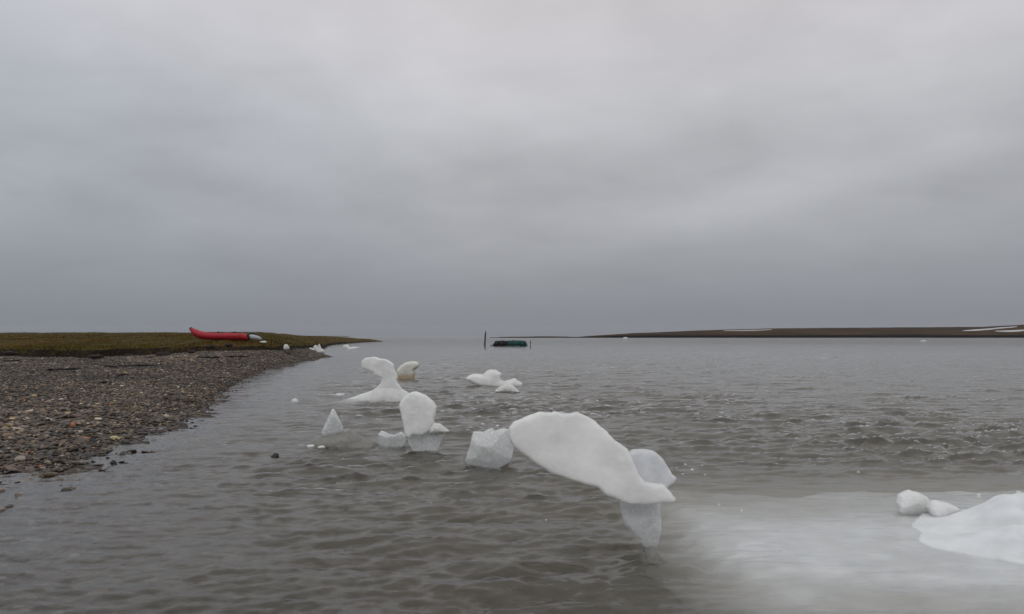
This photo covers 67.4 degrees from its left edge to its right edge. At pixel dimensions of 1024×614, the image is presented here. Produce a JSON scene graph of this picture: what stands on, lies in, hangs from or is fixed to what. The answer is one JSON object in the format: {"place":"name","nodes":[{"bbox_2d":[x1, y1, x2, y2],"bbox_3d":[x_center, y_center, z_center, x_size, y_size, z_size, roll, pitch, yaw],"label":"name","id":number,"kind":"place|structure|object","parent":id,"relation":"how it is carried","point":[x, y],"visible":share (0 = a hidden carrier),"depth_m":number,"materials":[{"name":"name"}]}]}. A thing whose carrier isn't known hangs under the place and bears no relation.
{"place":"outdoors","nodes":[
{"label":"outdoors","id":0,"kind":"place"},
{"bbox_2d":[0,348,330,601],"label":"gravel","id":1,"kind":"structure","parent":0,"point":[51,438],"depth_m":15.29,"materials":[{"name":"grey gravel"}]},
{"bbox_2d":[0,332,1023,613],"bbox_3d":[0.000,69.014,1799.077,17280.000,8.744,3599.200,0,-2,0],"label":"shore","id":2,"kind":"structure","parent":0,"point":[240,578],"depth_m":7.86,"materials":[{"name":"grey liquid"}]},
{"bbox_2d":[2,351,18,354],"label":"peat clod","id":3,"kind":"object","parent":2,"relation":"on","point":[9,353],"visible":1,"depth_m":40.68,"materials":[{"name":"brown soil"}]},
{"bbox_2d":[36,479,46,484],"bbox_3d":[-5.190,1.937,8.468,0.109,0.084,0.080,0,-2,0],"label":"stone","id":4,"kind":"object","parent":2,"relation":"on","point":[39,482],"visible":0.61,"depth_m":8.45,"materials":[{"name":"grey stone"}]},
{"bbox_2d":[47,367,80,370],"bbox_3d":[-16.511,2.281,28.294,1.178,0.127,0.434,2,-3,-44],"label":"wrack strip","id":5,"kind":"object","parent":2,"relation":"on","point":[68,368],"visible":0.87,"depth_m":28.25,"materials":[{"name":"plant"}]},
{"bbox_2d":[87,354,104,358],"bbox_3d":[-21.661,2.572,39.950,0.792,0.239,0.643,0,-2,0],"label":"peat clod","id":6,"kind":"object","parent":2,"relation":"on","point":[96,356],"visible":1,"depth_m":39.75,"materials":[{"name":"brown soil"}]},
{"bbox_2d":[92,364,117,366],"bbox_3d":[-16.759,2.397,31.560,0.197,0.105,3.100,2,-3,-43],"label":"wrack strip","id":7,"kind":"object","parent":2,"relation":"on","point":[106,365],"visible":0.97,"depth_m":31.18,"materials":[{"name":"plant"}]},
{"bbox_2d":[121,364,156,365],"bbox_3d":[-15.360,2.413,31.732,1.578,0.115,0.638,1,-3,-31],"label":"wrack strip","id":8,"kind":"object","parent":2,"relation":"on","point":[140,365],"visible":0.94,"depth_m":31.89,"materials":[{"name":"plant"}]},
{"bbox_2d":[156,352,170,355],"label":"peat clod","id":9,"kind":"object","parent":2,"relation":"on","point":[162,353],"visible":0.54,"depth_m":42.52,"materials":[{"name":"brown soil"}]},
{"bbox_2d":[0,331,377,356],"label":"grass","id":10,"kind":"structure","parent":2,"relation":"on","point":[81,346],"depth_m":55.00,"materials":[{"name":"green plant"}]},
{"bbox_2d":[204,345,215,348],"bbox_3d":[-14.265,1.880,36.304,0.482,0.215,0.401,0,-2,0],"label":"peat clod","id":11,"kind":"object","parent":2,"relation":"on","point":[210,346],"visible":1,"depth_m":36.20,"materials":[{"name":"brown soil"}]},
{"bbox_2d":[198,355,222,358],"bbox_3d":[-14.762,2.447,37.374,1.280,0.176,0.597,0,-2,0],"label":"wrack strip","id":12,"kind":"object","parent":2,"relation":"on","point":[210,357],"visible":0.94,"depth_m":37.26,"materials":[{"name":"brown plant"}]},
{"bbox_2d":[189,327,263,339],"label":"inflatable kayak","id":13,"kind":"object","parent":2,"relation":"on","point":[218,335],"visible":1,"depth_m":46.54,"materials":[{"name":"red rubber"}]},
{"bbox_2d":[226,355,248,356],"bbox_3d":[-14.170,2.536,39.714,0.290,0.108,2.401,0,-2,9],"label":"wrack strip","id":14,"kind":"object","parent":2,"relation":"on","point":[237,356],"visible":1,"depth_m":39.55,"materials":[{"name":"brown plant"}]},
{"bbox_2d":[317,348,324,352],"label":"ice chunk","id":15,"kind":"object","parent":2,"relation":"on","point":[319,350],"visible":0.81,"depth_m":67.69,"materials":[{"name":"white ice"}]},
{"bbox_2d":[302,409,380,456],"bbox_3d":[-2.479,1.841,11.210,1.147,0.702,0.397,0,-2,0],"label":"ice pyramid","id":16,"kind":"object","parent":2,"relation":"on","point":[334,434],"visible":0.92,"depth_m":11.08,"materials":[{"name":"white ice"}]},
{"bbox_2d":[331,357,408,407],"bbox_3d":[-3.476,1.887,19.167,2.082,1.278,0.422,0,-2,0],"label":"ice mushroom","id":17,"kind":"object","parent":2,"relation":"on","point":[388,389],"visible":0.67,"depth_m":19.13,"materials":[{"name":"white ice"}]},
{"bbox_2d":[399,391,449,468],"bbox_3d":[-1.221,1.719,10.687,0.710,1.077,0.319,0,-2,0],"label":"ice egg","id":18,"kind":"object","parent":2,"relation":"on","point":[423,431],"visible":0.97,"depth_m":10.63,"materials":[{"name":"white ice"}]},
{"bbox_2d":[0,336,1023,613],"bbox_3d":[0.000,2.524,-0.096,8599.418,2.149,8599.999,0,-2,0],"label":"water","id":19,"kind":"structure","parent":0,"point":[570,358],"depth_m":19.21,"materials":[{"name":"grey liquid"}]},
{"bbox_2d":[271,453,278,459],"bbox_3d":[-3.131,1.972,10.148,0.095,0.092,0.084,2,-3,-41],"label":"stone","id":20,"kind":"object","parent":19,"relation":"on","point":[274,455],"visible":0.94,"depth_m":10.13,"materials":[{"name":"black stone"}]},
{"bbox_2d":[378,431,405,459],"bbox_3d":[-1.748,2.022,11.196,0.418,0.424,0.234,0,-2,0],"label":"ice chunk","id":21,"kind":"object","parent":19,"relation":"in","point":[387,441],"visible":0.84,"depth_m":11.13,"materials":[{"name":"white ice"}]},
{"bbox_2d":[397,361,418,383],"bbox_3d":[-3.868,2.442,28.560,0.831,0.858,0.528,0,-2,0],"label":"ice lump","id":22,"kind":"object","parent":19,"relation":"on","point":[405,370],"visible":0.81,"depth_m":28.38,"materials":[{"name":"white ice"}]},
{"bbox_2d":[465,428,513,477],"bbox_3d":[-0.259,1.800,9.425,0.625,0.615,0.356,0,-2,0],"label":"ice block","id":23,"kind":"object","parent":19,"relation":"on","point":[490,448],"depth_m":9.34,"materials":[{"name":"white ice"}]},
{"bbox_2d":[466,369,521,392],"bbox_3d":[-0.578,2.382,24.634,1.826,0.756,0.678,0,-2,0],"label":"ice lump","id":24,"kind":"object","parent":19,"relation":"in","point":[490,378],"visible":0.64,"depth_m":24.42,"materials":[{"name":"white ice"}]},
{"bbox_2d":[495,384,519,398],"bbox_3d":[-0.143,2.404,21.902,0.715,0.415,0.466,0,-2,0],"label":"ice lump","id":25,"kind":"object","parent":19,"relation":"in","point":[509,388],"visible":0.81,"depth_m":21.71,"materials":[{"name":"white ice"}]},
{"bbox_2d":[490,340,527,345],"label":"covered boat","id":26,"kind":"object","parent":19,"relation":"on","point":[511,343],"visible":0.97,"depth_m":120.11,"materials":[{"name":"fabric"}]},
{"bbox_2d":[509,411,676,568],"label":"iceberg","id":27,"kind":"object","parent":19,"relation":"on","point":[582,449],"visible":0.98,"depth_m":5.85,"materials":[{"name":"white ice"}]},
{"bbox_2d":[607,490,1023,613],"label":"ice floe","id":28,"kind":"object","parent":19,"relation":"on","point":[865,560],"visible":0.71,"depth_m":5.73,"materials":[{"name":"white ice"}]},
{"bbox_2d":[896,490,929,515],"bbox_3d":[3.680,1.829,7.031,0.319,0.294,0.204,0,-2,0],"label":"ice chunk","id":29,"kind":"object","parent":28,"relation":"on","point":[910,503],"visible":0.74,"depth_m":6.96,"materials":[{"name":"white ice"}]},
{"bbox_2d":[926,500,960,516],"bbox_3d":[3.881,1.859,6.793,0.327,0.263,0.297,0,-2,0],"label":"ice chunk","id":30,"kind":"object","parent":28,"relation":"on","point":[936,508],"visible":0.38,"depth_m":6.78,"materials":[{"name":"white ice"}]},
{"bbox_2d":[0,0,1023,335],"label":"sky","id":31,"kind":"structure","parent":0,"point":[293,167],"materials":[{"name":"grey"}]},
{"bbox_2d":[490,325,1023,337],"bbox_3d":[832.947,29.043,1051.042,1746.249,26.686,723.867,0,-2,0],"label":"shore","id":32,"kind":"structure","parent":0,"point":[917,332],"depth_m":772.52,"materials":[{"name":"brown soil"}]},
{"bbox_2d":[724,329,771,330],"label":"snow patch","id":33,"kind":"object","parent":32,"relation":"on","point":[745,330],"visible":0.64,"depth_m":947.77,"materials":[{"name":"white snow"}]},
{"bbox_2d":[963,326,1016,330],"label":"snow patch","id":34,"kind":"object","parent":32,"relation":"on","point":[988,328],"visible":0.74,"depth_m":876.13,"materials":[{"name":"white snow"}]},
{"bbox_2d":[997,330,1023,331],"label":"snow patch","id":35,"kind":"object","parent":32,"relation":"on","point":[1010,331],"visible":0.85,"depth_m":797.92,"materials":[{"name":"white snow"}]}
]}

